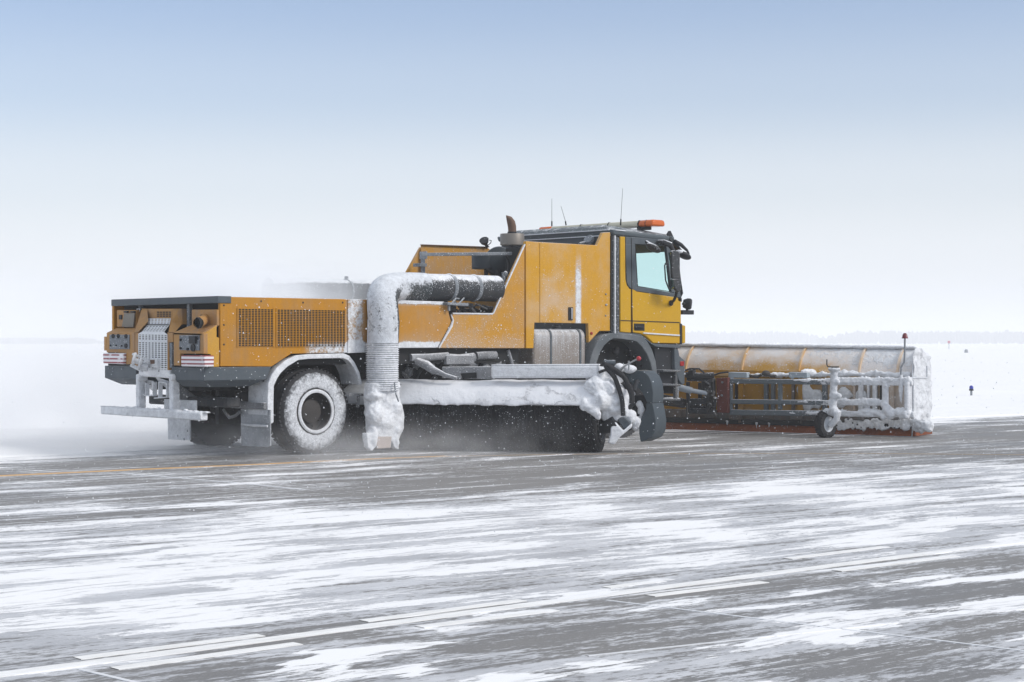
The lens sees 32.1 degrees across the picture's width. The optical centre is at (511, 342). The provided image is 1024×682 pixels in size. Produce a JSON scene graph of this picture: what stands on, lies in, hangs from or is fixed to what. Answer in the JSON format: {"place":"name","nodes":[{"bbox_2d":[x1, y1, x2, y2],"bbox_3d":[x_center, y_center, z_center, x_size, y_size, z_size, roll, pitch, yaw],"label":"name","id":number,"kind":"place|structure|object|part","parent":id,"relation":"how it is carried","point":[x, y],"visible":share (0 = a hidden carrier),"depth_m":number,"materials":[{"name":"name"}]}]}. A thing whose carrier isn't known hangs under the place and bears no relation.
{"place":"outdoors","nodes":[
{"label":"outdoors","id":0,"kind":"place"},
{"bbox_2d":[0,265,1022,535],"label":"falling snow","id":1,"kind":"structure","parent":0,"point":[460,439],"depth_m":12.37,"materials":[{"name":"white snow"}]},
{"bbox_2d":[0,415,1023,681],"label":"runway","id":2,"kind":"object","parent":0,"point":[112,559],"depth_m":11.45,"materials":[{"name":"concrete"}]},
{"bbox_2d":[77,668,137,681],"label":"slab joint","id":3,"kind":"object","parent":2,"relation":"on","point":[105,675],"visible":1,"depth_m":7.45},
{"bbox_2d":[75,634,264,659],"bbox_3d":[-1.562,1.399,8.179,0.958,0.005,0.080,0,0,-41],"label":"runway line dash","id":4,"kind":"object","parent":2,"relation":"on","point":[122,652],"visible":1,"depth_m":8.16,"materials":[{"name":"white paint"}]},
{"bbox_2d":[112,642,302,669],"bbox_3d":[-1.348,1.399,7.937,0.955,0.005,0.080,0,0,-42],"label":"runway line dash","id":5,"kind":"object","parent":2,"relation":"on","point":[188,658],"visible":1,"depth_m":7.91,"materials":[{"name":"white paint"}]},
{"bbox_2d":[122,473,309,489],"bbox_3d":[-3.037,1.399,17.949,3.114,0.005,0.107,0,0,44],"label":"slab joint","id":6,"kind":"object","parent":2,"relation":"on","point":[218,481],"visible":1,"depth_m":17.84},
{"bbox_2d":[0,456,437,475],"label":"taxiway line","id":7,"kind":"object","parent":2,"relation":"on","point":[207,466],"visible":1,"depth_m":19.98,"materials":[{"name":"yellow paint"}]},
{"bbox_2d":[100,189,693,453],"bbox_3d":[-0.615,-0.439,24.010,9.100,3.728,5.531,0,0,-43],"label":"snow sweeper truck","id":8,"kind":"object","parent":2,"relation":"on","point":[146,337],"visible":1,"depth_m":22.72,"materials":[{"name":"yellow-orange paint"},{"name":"black plastic"},{"name":"grey steel"}]},
{"bbox_3d":[2.088,-1.110,26.449,1.211,0.868,0.055,0,0,-43],"label":"window frame","id":9,"kind":"part","parent":8,"relation":"part of","materials":[{"name":"clear glass"}]},
{"bbox_3d":[2.138,-0.401,26.503,1.094,0.845,0.060,0,0,-43],"label":"cab door","id":10,"kind":"part","parent":8,"relation":"part of","materials":[{"name":"yellow paint"}]},
{"bbox_2d":[361,599,525,621],"bbox_3d":[-0.345,1.399,9.279,1.078,0.005,0.080,0,0,-42],"label":"runway line dash","id":11,"kind":"object","parent":2,"relation":"on","point":[441,610],"visible":1,"depth_m":9.26,"materials":[{"name":"white paint"}]},
{"bbox_2d":[417,609,559,627],"bbox_3d":[-0.116,1.399,9.008,0.880,0.005,0.080,0,0,-40],"label":"runway line dash","id":12,"kind":"object","parent":2,"relation":"on","point":[486,618],"visible":1,"depth_m":8.99,"materials":[{"name":"white paint"}]},
{"bbox_2d":[0,539,1023,676],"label":"runway line","id":13,"kind":"object","parent":2,"relation":"on","point":[245,642],"visible":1,"depth_m":9.09,"materials":[{"name":"white paint"}]},
{"bbox_2d":[601,580,666,587],"bbox_3d":[0.707,1.399,10.283,0.454,0.005,0.080,0,0,-41],"label":"runway line dash","id":14,"kind":"object","parent":2,"relation":"on","point":[633,584],"visible":1,"depth_m":10.27,"materials":[{"name":"white paint"}]},
{"bbox_2d":[648,581,768,596],"bbox_3d":[1.117,1.399,10.086,0.911,0.005,0.080,0,0,-39],"label":"runway line dash","id":15,"kind":"object","parent":2,"relation":"on","point":[707,588],"visible":1,"depth_m":10.08,"materials":[{"name":"white paint"}]},
{"bbox_2d":[397,453,1023,458],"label":"taxiway line","id":16,"kind":"object","parent":2,"relation":"on","point":[727,453],"visible":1,"depth_m":22.28,"materials":[{"name":"paint"}]},
{"bbox_2d":[646,333,933,437],"bbox_3d":[2.922,0.633,27.775,7.343,1.538,1.872,0,0,28],"label":"snow plough","id":17,"kind":"object","parent":2,"relation":"on","point":[860,379],"visible":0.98,"depth_m":27.13,"materials":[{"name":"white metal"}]},
{"bbox_2d":[587,608,1023,656],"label":"slab joint","id":18,"kind":"object","parent":2,"relation":"on","point":[799,633],"visible":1,"depth_m":8.53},
{"bbox_2d":[605,600,1023,650],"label":"slab joint","id":19,"kind":"object","parent":2,"relation":"on","point":[820,626],"visible":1,"depth_m":8.74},
{"bbox_2d":[786,546,888,558],"bbox_3d":[2.168,1.399,11.826,1.031,0.005,0.080,0,0,-41],"label":"runway line dash","id":20,"kind":"object","parent":2,"relation":"on","point":[837,552],"visible":1,"depth_m":11.81,"materials":[{"name":"white paint"}]},
{"bbox_2d":[835,555,960,571],"bbox_3d":[2.444,1.399,11.257,1.189,0.005,0.080,0,0,-40],"label":"runway line dash","id":21,"kind":"object","parent":2,"relation":"on","point":[896,563],"visible":1,"depth_m":11.22,"materials":[{"name":"white paint"}]},
{"bbox_2d":[0,343,1023,457],"bbox_3d":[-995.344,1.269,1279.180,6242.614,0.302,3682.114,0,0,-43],"label":"snow field","id":22,"kind":"structure","parent":0,"point":[40,405],"depth_m":43.01,"materials":[{"name":"white snow"}]},
{"bbox_2d":[685,330,826,343],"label":"distant wood","id":23,"kind":"object","parent":22,"relation":"on","point":[769,337],"visible":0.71,"depth_m":1498.19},
{"bbox_2d":[816,329,1023,343],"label":"distant wood","id":24,"kind":"object","parent":22,"relation":"on","point":[932,337],"visible":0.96,"depth_m":1350.57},
{"bbox_2d":[969,385,973,394],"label":"runway light","id":25,"kind":"object","parent":22,"relation":"on","point":[971,389],"visible":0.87,"depth_m":43.97,"materials":[{"name":"metal"}]},
{"bbox_2d":[0,0,1023,342],"label":"sky","id":26,"kind":"structure","parent":0,"point":[825,168],"materials":[{"name":"blue"}]}
]}

